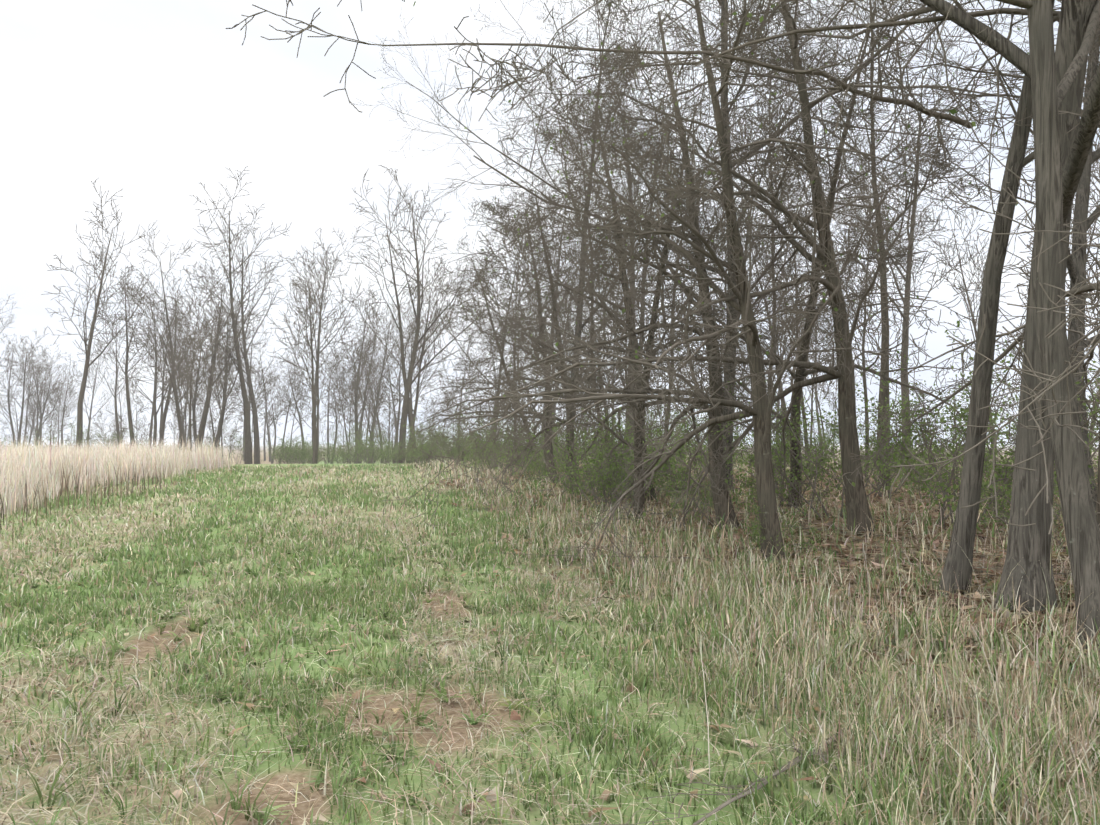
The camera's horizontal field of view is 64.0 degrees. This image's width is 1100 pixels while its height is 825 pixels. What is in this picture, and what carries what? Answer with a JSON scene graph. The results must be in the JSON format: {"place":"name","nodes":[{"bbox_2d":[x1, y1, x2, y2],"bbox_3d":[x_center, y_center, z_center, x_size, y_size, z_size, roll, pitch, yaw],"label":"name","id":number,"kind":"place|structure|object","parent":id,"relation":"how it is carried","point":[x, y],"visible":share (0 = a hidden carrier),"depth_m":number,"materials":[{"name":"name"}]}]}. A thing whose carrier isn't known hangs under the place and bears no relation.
{"place":"outdoors","nodes":[
{"label":"outdoors","id":0,"kind":"place"},
{"bbox_2d":[0,435,1099,824],"bbox_3d":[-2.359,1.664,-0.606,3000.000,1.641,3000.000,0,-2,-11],"label":"ground","id":1,"kind":"structure","parent":0,"point":[300,772],"depth_m":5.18,"materials":[{"name":"green plant"}]},
{"bbox_2d":[24,416,99,449],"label":"shrub","id":2,"kind":"object","parent":1,"relation":"on","point":[78,442],"visible":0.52,"depth_m":59.22,"materials":[{"name":"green plant"}]},
{"bbox_2d":[79,422,153,449],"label":"shrub","id":3,"kind":"object","parent":1,"relation":"on","point":[115,438],"visible":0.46,"depth_m":60.33,"materials":[{"name":"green plant"}]},
{"bbox_2d":[222,422,265,462],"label":"shrub","id":4,"kind":"object","parent":1,"relation":"on","point":[238,443],"visible":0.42,"depth_m":80.84,"materials":[{"name":"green plant"}]},
{"bbox_2d":[263,438,292,463],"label":"shrub","id":5,"kind":"object","parent":1,"relation":"on","point":[276,452],"visible":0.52,"depth_m":71.66,"materials":[{"name":"green plant"}]},
{"bbox_2d":[273,433,300,463],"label":"shrub","id":6,"kind":"object","parent":1,"relation":"on","point":[284,456],"visible":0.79,"depth_m":65.83,"materials":[{"name":"green plant"}]},
{"bbox_2d":[276,437,308,463],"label":"shrub","id":7,"kind":"object","parent":1,"relation":"on","point":[297,448],"visible":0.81,"depth_m":64.98,"materials":[{"name":"green plant"}]},
{"bbox_2d":[285,438,319,463],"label":"shrub","id":8,"kind":"object","parent":1,"relation":"on","point":[301,453],"visible":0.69,"depth_m":64.39,"materials":[{"name":"green plant"}]},
{"bbox_2d":[304,439,340,463],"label":"shrub","id":9,"kind":"object","parent":1,"relation":"on","point":[324,447],"visible":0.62,"depth_m":65.40,"materials":[{"name":"green plant"}]},
{"bbox_2d":[318,442,343,463],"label":"shrub","id":10,"kind":"object","parent":1,"relation":"on","point":[331,452],"visible":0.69,"depth_m":62.10,"materials":[{"name":"green plant"}]},
{"bbox_2d":[325,442,357,463],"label":"shrub","id":11,"kind":"object","parent":1,"relation":"on","point":[340,453],"visible":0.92,"depth_m":60.73,"materials":[{"name":"green plant"}]},
{"bbox_2d":[339,442,362,463],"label":"shrub","id":12,"kind":"object","parent":1,"relation":"on","point":[350,460],"visible":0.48,"depth_m":62.02,"materials":[{"name":"green plant"}]},
{"bbox_2d":[331,424,389,463],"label":"shrub","id":13,"kind":"object","parent":1,"relation":"on","point":[352,446],"visible":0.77,"depth_m":58.45,"materials":[{"name":"green plant"}]},
{"bbox_2d":[343,423,388,463],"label":"shrub","id":14,"kind":"object","parent":1,"relation":"on","point":[370,450],"visible":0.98,"depth_m":56.08,"materials":[{"name":"green plant"}]},
{"bbox_2d":[386,441,413,462],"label":"shrub","id":15,"kind":"object","parent":1,"relation":"on","point":[391,443],"visible":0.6,"depth_m":55.97,"materials":[{"name":"green plant"}]},
{"bbox_2d":[401,417,450,461],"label":"shrub","id":16,"kind":"object","parent":1,"relation":"on","point":[410,429],"visible":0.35,"depth_m":51.13,"materials":[{"name":"green plant"}]},
{"bbox_2d":[411,424,441,464],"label":"shrub","id":17,"kind":"object","parent":1,"relation":"on","point":[426,449],"visible":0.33,"depth_m":50.10,"materials":[{"name":"green plant"}]},
{"bbox_2d":[412,420,461,460],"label":"shrub","id":18,"kind":"object","parent":1,"relation":"on","point":[422,432],"visible":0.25,"depth_m":49.58,"materials":[{"name":"green plant"}]},
{"bbox_2d":[410,423,465,461],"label":"shrub","id":19,"kind":"object","parent":1,"relation":"on","point":[442,443],"visible":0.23,"depth_m":47.59,"materials":[{"name":"green plant"}]},
{"bbox_2d":[432,431,471,465],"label":"shrub","id":20,"kind":"object","parent":1,"relation":"on","point":[447,450],"visible":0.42,"depth_m":44.38,"materials":[{"name":"green plant"}]},
{"bbox_2d":[437,437,468,461],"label":"shrub","id":21,"kind":"object","parent":1,"relation":"on","point":[454,451],"visible":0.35,"depth_m":43.96,"materials":[{"name":"green plant"}]},
{"bbox_2d":[428,431,482,462],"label":"shrub","id":22,"kind":"object","parent":1,"relation":"on","point":[453,448],"visible":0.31,"depth_m":44.27,"materials":[{"name":"green plant"}]},
{"bbox_2d":[461,438,494,470],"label":"shrub","id":23,"kind":"object","parent":1,"relation":"on","point":[465,458],"visible":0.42,"depth_m":35.44,"materials":[{"name":"green plant"}]},
{"bbox_2d":[445,401,515,470],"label":"shrub","id":24,"kind":"object","parent":1,"relation":"on","point":[478,438],"visible":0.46,"depth_m":34.70,"materials":[{"name":"green plant"}]},
{"bbox_2d":[467,439,505,472],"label":"shrub","id":25,"kind":"object","parent":1,"relation":"on","point":[487,456],"visible":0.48,"depth_m":31.85,"materials":[{"name":"green plant"}]},
{"bbox_2d":[459,408,520,468],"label":"shrub","id":26,"kind":"object","parent":1,"relation":"on","point":[483,438],"visible":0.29,"depth_m":35.92,"materials":[{"name":"green plant"}]},
{"bbox_2d":[470,428,538,473],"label":"shrub","id":27,"kind":"object","parent":1,"relation":"on","point":[498,455],"visible":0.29,"depth_m":29.97,"materials":[{"name":"green plant"}]},
{"bbox_2d":[387,247,632,470],"bbox_3d":[-1.321,-1.785,29.366,6.767,7.814,6.106,-1,-2,29],"label":"tree","id":28,"kind":"object","parent":1,"relation":"on","point":[455,318],"visible":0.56,"depth_m":29.00,"materials":[{"name":"brown plant"}]},
{"bbox_2d":[380,180,651,496],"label":"tree","id":29,"kind":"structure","parent":1,"relation":"on","point":[515,322],"depth_m":20.30,"materials":[{"name":"brown plant"}]},
{"bbox_2d":[400,203,635,482],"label":"tree","id":30,"kind":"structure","parent":1,"relation":"on","point":[549,408],"depth_m":24.80,"materials":[{"name":"plant"}]},
{"bbox_2d":[499,434,562,481],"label":"shrub","id":31,"kind":"object","parent":1,"relation":"on","point":[519,460],"visible":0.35,"depth_m":25.30,"materials":[{"name":"green plant"}]},
{"bbox_2d":[351,0,717,469],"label":"tree","id":32,"kind":"object","parent":1,"relation":"on","point":[531,158],"visible":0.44,"depth_m":27.31,"materials":[{"name":"plant"}]},
{"bbox_2d":[522,453,557,485],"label":"shrub","id":33,"kind":"object","parent":1,"relation":"on","point":[542,468],"visible":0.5,"depth_m":24.38,"materials":[{"name":"green plant"}]},
{"bbox_2d":[513,430,577,476],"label":"shrub","id":34,"kind":"object","parent":1,"relation":"on","point":[540,452],"visible":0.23,"depth_m":26.62,"materials":[{"name":"green plant"}]},
{"bbox_2d":[0,0,1099,465],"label":"woodland","id":35,"kind":"object","parent":1,"relation":"on","point":[174,354],"visible":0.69,"depth_m":64.63,"materials":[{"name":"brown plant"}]},
{"bbox_2d":[531,422,578,472],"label":"shrub","id":36,"kind":"object","parent":1,"relation":"on","point":[553,446],"visible":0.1,"depth_m":28.92,"materials":[{"name":"green plant"}]},
{"bbox_2d":[395,92,741,500],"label":"tree","id":37,"kind":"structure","parent":1,"relation":"on","point":[580,272],"depth_m":17.84,"materials":[{"name":"brown plant"}]},
{"bbox_2d":[553,423,605,458],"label":"shrub","id":38,"kind":"object","parent":1,"relation":"on","point":[574,441],"visible":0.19,"depth_m":31.96,"materials":[{"name":"green plant"}]},
{"bbox_2d":[510,293,650,450],"bbox_3d":[1.589,-0.973,32.879,4.706,7.337,5.075,-1,-2,33],"label":"tree","id":39,"kind":"object","parent":1,"relation":"on","point":[563,307],"visible":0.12,"depth_m":33.03,"materials":[{"name":"brown plant"}]},
{"bbox_2d":[559,469,607,503],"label":"shrub","id":40,"kind":"object","parent":1,"relation":"on","point":[576,488],"visible":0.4,"depth_m":18.31,"materials":[{"name":"green plant"}]},
{"bbox_2d":[551,446,620,494],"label":"shrub","id":41,"kind":"object","parent":1,"relation":"on","point":[580,463],"visible":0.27,"depth_m":19.61,"materials":[{"name":"green plant"}]},
{"bbox_2d":[460,538,712,562],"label":"fallen branch","id":42,"kind":"object","parent":1,"relation":"on","point":[550,555],"visible":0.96,"depth_m":10.66,"materials":[{"name":"brown wood"}]},
{"bbox_2d":[506,0,670,457],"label":"tree","id":43,"kind":"object","parent":1,"relation":"on","point":[581,146],"visible":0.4,"depth_m":28.70,"materials":[{"name":"brown plant"}]},
{"bbox_2d":[534,535,650,554],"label":"fallen branch","id":44,"kind":"object","parent":1,"relation":"on","point":[586,548],"visible":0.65,"depth_m":11.28,"materials":[{"name":"brown wood"}]},
{"bbox_2d":[531,403,676,514],"bbox_3d":[0.839,0.870,17.148,3.292,2.364,2.150,-2,-3,40],"label":"shrub","id":45,"kind":"object","parent":1,"relation":"on","point":[591,472],"visible":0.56,"depth_m":16.82,"materials":[{"name":"green plant"}]},
{"bbox_2d":[569,421,645,508],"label":"shrub","id":46,"kind":"object","parent":1,"relation":"on","point":[610,479],"visible":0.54,"depth_m":16.87,"materials":[{"name":"green plant"}]},
{"bbox_2d":[566,423,673,491],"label":"shrub","id":47,"kind":"object","parent":1,"relation":"on","point":[603,451],"visible":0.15,"depth_m":19.41,"materials":[{"name":"green plant"}]},
{"bbox_2d":[586,418,653,465],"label":"shrub","id":48,"kind":"object","parent":1,"relation":"on","point":[613,440],"visible":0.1,"depth_m":26.98,"materials":[{"name":"green plant"}]},
{"bbox_2d":[563,400,678,483],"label":"shrub","id":49,"kind":"object","parent":1,"relation":"on","point":[614,415],"visible":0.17,"depth_m":20.73,"materials":[{"name":"green plant"}]},
{"bbox_2d":[593,447,666,495],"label":"shrub","id":50,"kind":"object","parent":1,"relation":"on","point":[630,470],"visible":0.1,"depth_m":18.52,"materials":[{"name":"green plant"}]},
{"bbox_2d":[412,0,856,531],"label":"tree","id":51,"kind":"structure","parent":1,"relation":"on","point":[721,508],"depth_m":12.84,"materials":[{"name":"brown plant"}]},
{"bbox_2d":[491,80,800,520],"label":"tree","id":52,"kind":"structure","parent":1,"relation":"on","point":[637,434],"depth_m":13.19,"materials":[{"name":"brown plant"}]},
{"bbox_2d":[622,455,691,500],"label":"shrub","id":53,"kind":"object","parent":1,"relation":"on","point":[666,478],"visible":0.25,"depth_m":17.49,"materials":[{"name":"green plant"}]},
{"bbox_2d":[624,401,696,462],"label":"shrub","id":54,"kind":"object","parent":1,"relation":"on","point":[670,425],"visible":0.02,"depth_m":34.41,"materials":[{"name":"green plant"}]},
{"bbox_2d":[575,0,759,469],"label":"tree","id":55,"kind":"object","parent":1,"relation":"on","point":[701,131],"visible":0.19,"depth_m":26.45,"materials":[{"name":"brown plant"}]},
{"bbox_2d":[383,0,969,573],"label":"tree","id":56,"kind":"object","parent":1,"relation":"on","point":[761,412],"depth_m":9.69,"materials":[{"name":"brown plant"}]},
{"bbox_2d":[645,407,709,466],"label":"shrub","id":57,"kind":"object","parent":1,"relation":"on","point":[682,435],"visible":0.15,"depth_m":30.71,"materials":[{"name":"green plant"}]},
{"bbox_2d":[656,470,703,500],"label":"shrub","id":58,"kind":"object","parent":1,"relation":"on","point":[674,484],"visible":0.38,"depth_m":16.94,"materials":[{"name":"green plant"}]},
{"bbox_2d":[661,466,731,524],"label":"shrub","id":59,"kind":"object","parent":1,"relation":"on","point":[682,506],"visible":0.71,"depth_m":13.37,"materials":[{"name":"green plant"}]},
{"bbox_2d":[643,404,752,497],"bbox_3d":[2.602,0.739,17.317,2.198,2.105,2.465,1,-2,-35],"label":"shrub","id":60,"kind":"object","parent":1,"relation":"on","point":[676,463],"visible":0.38,"depth_m":16.87,"materials":[{"name":"green plant"}]},
{"bbox_2d":[648,408,753,486],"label":"shrub","id":61,"kind":"object","parent":1,"relation":"on","point":[684,452],"visible":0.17,"depth_m":20.23,"materials":[{"name":"green plant"}]},
{"bbox_2d":[679,459,755,506],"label":"shrub","id":62,"kind":"object","parent":1,"relation":"on","point":[708,483],"visible":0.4,"depth_m":15.42,"materials":[{"name":"green plant"}]},
{"bbox_2d":[337,0,1099,656],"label":"trunk","id":63,"kind":"object","parent":1,"relation":"on","point":[1073,482],"visible":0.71,"depth_m":5.77,"materials":[{"name":"brown plant"}]},
{"bbox_2d":[582,721,869,824],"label":"fallen branch","id":64,"kind":"object","parent":1,"relation":"on","point":[739,795],"visible":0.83,"depth_m":3.77,"materials":[{"name":"grey wood"}]},
{"bbox_2d":[438,0,1033,535],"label":"tree","id":65,"kind":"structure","parent":1,"relation":"on","point":[858,506],"depth_m":11.22,"materials":[{"name":"brown plant"}]},
{"bbox_2d":[418,0,1055,491],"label":"tree","id":66,"kind":"object","parent":1,"relation":"on","point":[736,96],"visible":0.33,"depth_m":16.97,"materials":[{"name":"plant"}]},
{"bbox_2d":[738,432,811,492],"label":"shrub","id":67,"kind":"object","parent":1,"relation":"on","point":[775,465],"visible":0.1,"depth_m":18.23,"materials":[{"name":"green plant"}]},
{"bbox_2d":[678,0,877,434],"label":"tree","id":68,"kind":"object","parent":1,"relation":"on","point":[773,276],"visible":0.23,"depth_m":21.42,"materials":[{"name":"brown plant"}]},
{"bbox_2d":[739,500,824,558],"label":"shrub","id":69,"kind":"object","parent":1,"relation":"on","point":[759,530],"visible":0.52,"depth_m":10.04,"materials":[{"name":"green plant"}]},
{"bbox_2d":[728,413,870,511],"bbox_3d":[3.883,0.815,14.295,2.266,1.857,2.410,2,-3,-42],"label":"shrub","id":70,"kind":"object","parent":1,"relation":"on","point":[781,452],"visible":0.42,"depth_m":14.15,"materials":[{"name":"green plant"}]},
{"bbox_2d":[748,133,856,465],"bbox_3d":[8.149,-3.784,29.287,3.358,11.568,3.469,1,-2,-15],"label":"tree","id":71,"kind":"object","parent":1,"relation":"on","point":[797,337],"visible":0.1,"depth_m":29.44,"materials":[{"name":"brown plant"}]},
{"bbox_2d":[747,445,862,511],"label":"shrub","id":72,"kind":"object","parent":1,"relation":"on","point":[818,485],"visible":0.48,"depth_m":13.92,"materials":[{"name":"green plant"}]},
{"bbox_2d":[524,0,1099,530],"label":"tree","id":73,"kind":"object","parent":1,"relation":"on","point":[956,98],"depth_m":7.41,"materials":[{"name":"plant"}]},
{"bbox_2d":[226,0,995,178],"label":"tree branch","id":74,"kind":"object","parent":73,"relation":"attached to","point":[911,104],"visible":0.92,"depth_m":6.74,"materials":[{"name":"brown plant"}]},
{"bbox_2d":[629,0,1010,506],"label":"tree","id":75,"kind":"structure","parent":1,"relation":"on","point":[809,308],"depth_m":12.92,"materials":[{"name":"plant"}]},
{"bbox_2d":[801,412,839,460],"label":"shrub","id":76,"kind":"object","parent":1,"relation":"on","point":[821,436],"visible":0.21,"depth_m":32.38,"materials":[{"name":"green plant"}]},
{"bbox_2d":[698,351,960,518],"bbox_3d":[3.896,0.403,13.143,3.941,2.535,2.114,0,-2,-6],"label":"shrub","id":77,"kind":"object","parent":1,"relation":"on","point":[861,448],"visible":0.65,"depth_m":13.03,"materials":[{"name":"green plant"}]},
{"bbox_2d":[771,393,890,470],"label":"shrub","id":78,"kind":"object","parent":1,"relation":"on","point":[802,400],"visible":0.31,"depth_m":25.73,"materials":[{"name":"green plant"}]},
{"bbox_2d":[590,0,1099,614],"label":"tree","id":79,"kind":"object","parent":1,"relation":"on","point":[1026,566],"visible":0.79,"depth_m":6.84,"materials":[{"name":"brown plant"}]},
{"bbox_2d":[801,413,888,479],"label":"shrub","id":80,"kind":"object","parent":1,"relation":"on","point":[839,447],"visible":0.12,"depth_m":22.37,"materials":[{"name":"green plant"}]},
{"bbox_2d":[699,0,991,487],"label":"tree","id":81,"kind":"object","parent":1,"relation":"on","point":[882,396],"visible":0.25,"depth_m":20.77,"materials":[{"name":"brown plant"}]},
{"bbox_2d":[776,125,947,480],"bbox_3d":[8.356,-2.978,23.309,3.733,9.767,3.299,1,-2,-32],"label":"tree","id":82,"kind":"object","parent":1,"relation":"on","point":[863,354],"visible":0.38,"depth_m":23.08,"materials":[{"name":"brown plant"}]},
{"bbox_2d":[831,393,929,497],"bbox_3d":[6.682,0.738,17.184,1.986,2.184,3.040,-2,-3,43],"label":"shrub","id":83,"kind":"object","parent":1,"relation":"on","point":[869,462],"visible":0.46,"depth_m":16.87,"materials":[{"name":"green plant"}]},
{"bbox_2d":[870,433,947,478],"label":"shrub","id":84,"kind":"object","parent":1,"relation":"on","point":[910,456],"visible":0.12,"depth_m":22.66,"materials":[{"name":"green plant"}]},
{"bbox_2d":[891,450,946,501],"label":"shrub","id":85,"kind":"object","parent":1,"relation":"on","point":[918,488],"visible":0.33,"depth_m":16.66,"materials":[{"name":"green plant"}]},
{"bbox_2d":[874,380,1009,485],"bbox_3d":[8.720,0.523,19.751,2.668,2.584,3.939,-1,-2,15],"label":"shrub","id":86,"kind":"object","parent":1,"relation":"on","point":[930,428],"visible":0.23,"depth_m":19.49,"materials":[{"name":"green plant"}]},
{"bbox_2d":[897,424,1011,499],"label":"shrub","id":87,"kind":"object","parent":1,"relation":"on","point":[923,468],"visible":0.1,"depth_m":16.11,"materials":[{"name":"green plant"}]},
{"bbox_2d":[825,0,1099,134],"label":"tree","id":88,"kind":"object","parent":1,"relation":"on","point":[928,56],"visible":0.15,"depth_m":16.31,"materials":[{"name":"brown plant"}]},
{"bbox_2d":[870,392,1056,530],"bbox_3d":[5.573,0.674,11.479,2.596,1.999,2.440,-1,-2,17],"label":"shrub","id":89,"kind":"object","parent":1,"relation":"on","point":[941,484],"visible":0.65,"depth_m":11.82,"materials":[{"name":"green plant"}]},
{"bbox_2d":[866,357,1099,503],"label":"shrub","id":90,"kind":"object","parent":1,"relation":"on","point":[952,434],"visible":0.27,"depth_m":16.07,"materials":[{"name":"green plant"}]},
{"bbox_2d":[882,320,1099,523],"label":"shrub","id":91,"kind":"object","parent":1,"relation":"on","point":[1012,428],"visible":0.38,"depth_m":12.08,"materials":[{"name":"green plant"}]},
{"bbox_2d":[887,0,1099,510],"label":"tree","id":92,"kind":"object","parent":1,"relation":"on","point":[1076,263],"visible":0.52,"depth_m":13.16,"materials":[{"name":"plant"}]},
{"bbox_2d":[890,4,1099,533],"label":"tree","id":93,"kind":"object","parent":1,"relation":"on","point":[1059,378],"depth_m":4.88,"materials":[{"name":"plant"}]},
{"bbox_2d":[930,527,1065,562],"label":"fallen branch","id":94,"kind":"object","parent":1,"relation":"on","point":[1006,548],"visible":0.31,"depth_m":9.15,"materials":[{"name":"brown wood"}]},
{"bbox_2d":[944,414,1053,483],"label":"shrub","id":95,"kind":"object","parent":1,"relation":"on","point":[991,448],"depth_m":19.84,"materials":[{"name":"green plant"}]},
{"bbox_2d":[938,0,1080,596],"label":"trunk","id":96,"kind":"object","parent":1,"relation":"on","point":[957,561],"visible":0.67,"depth_m":7.41,"materials":[{"name":"brown plant"}]},
{"bbox_2d":[927,0,1099,77],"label":"tree","id":97,"kind":"object","parent":1,"relation":"on","point":[1000,32],"visible":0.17,"depth_m":14.32,"materials":[{"name":"brown plant"}]},
{"bbox_2d":[977,439,1057,523],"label":"shrub","id":98,"kind":"object","parent":1,"relation":"on","point":[1010,493],"visible":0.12,"depth_m":12.20,"materials":[{"name":"green plant"}]},
{"bbox_2d":[950,459,1094,538],"bbox_3d":[5.528,1.046,10.328,1.659,1.088,1.124,0,-2,11],"label":"shrub","id":99,"kind":"object","parent":1,"relation":"on","point":[996,520],"visible":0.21,"depth_m":10.24,"materials":[{"name":"green plant"}]},
{"bbox_2d":[990,480,1057,529],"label":"shrub","id":100,"kind":"object","parent":1,"relation":"on","point":[1009,507],"visible":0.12,"depth_m":11.24,"materials":[{"name":"green plant"}]},
{"bbox_2d":[990,392,1099,472],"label":"shrub","id":101,"kind":"object","parent":1,"relation":"on","point":[1092,444],"visible":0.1,"depth_m":18.93,"materials":[{"name":"green plant"}]},
{"bbox_2d":[0,0,1099,444],"label":"sky","id":102,"kind":"structure","parent":0,"point":[152,101],"materials":[{"name":"white"}]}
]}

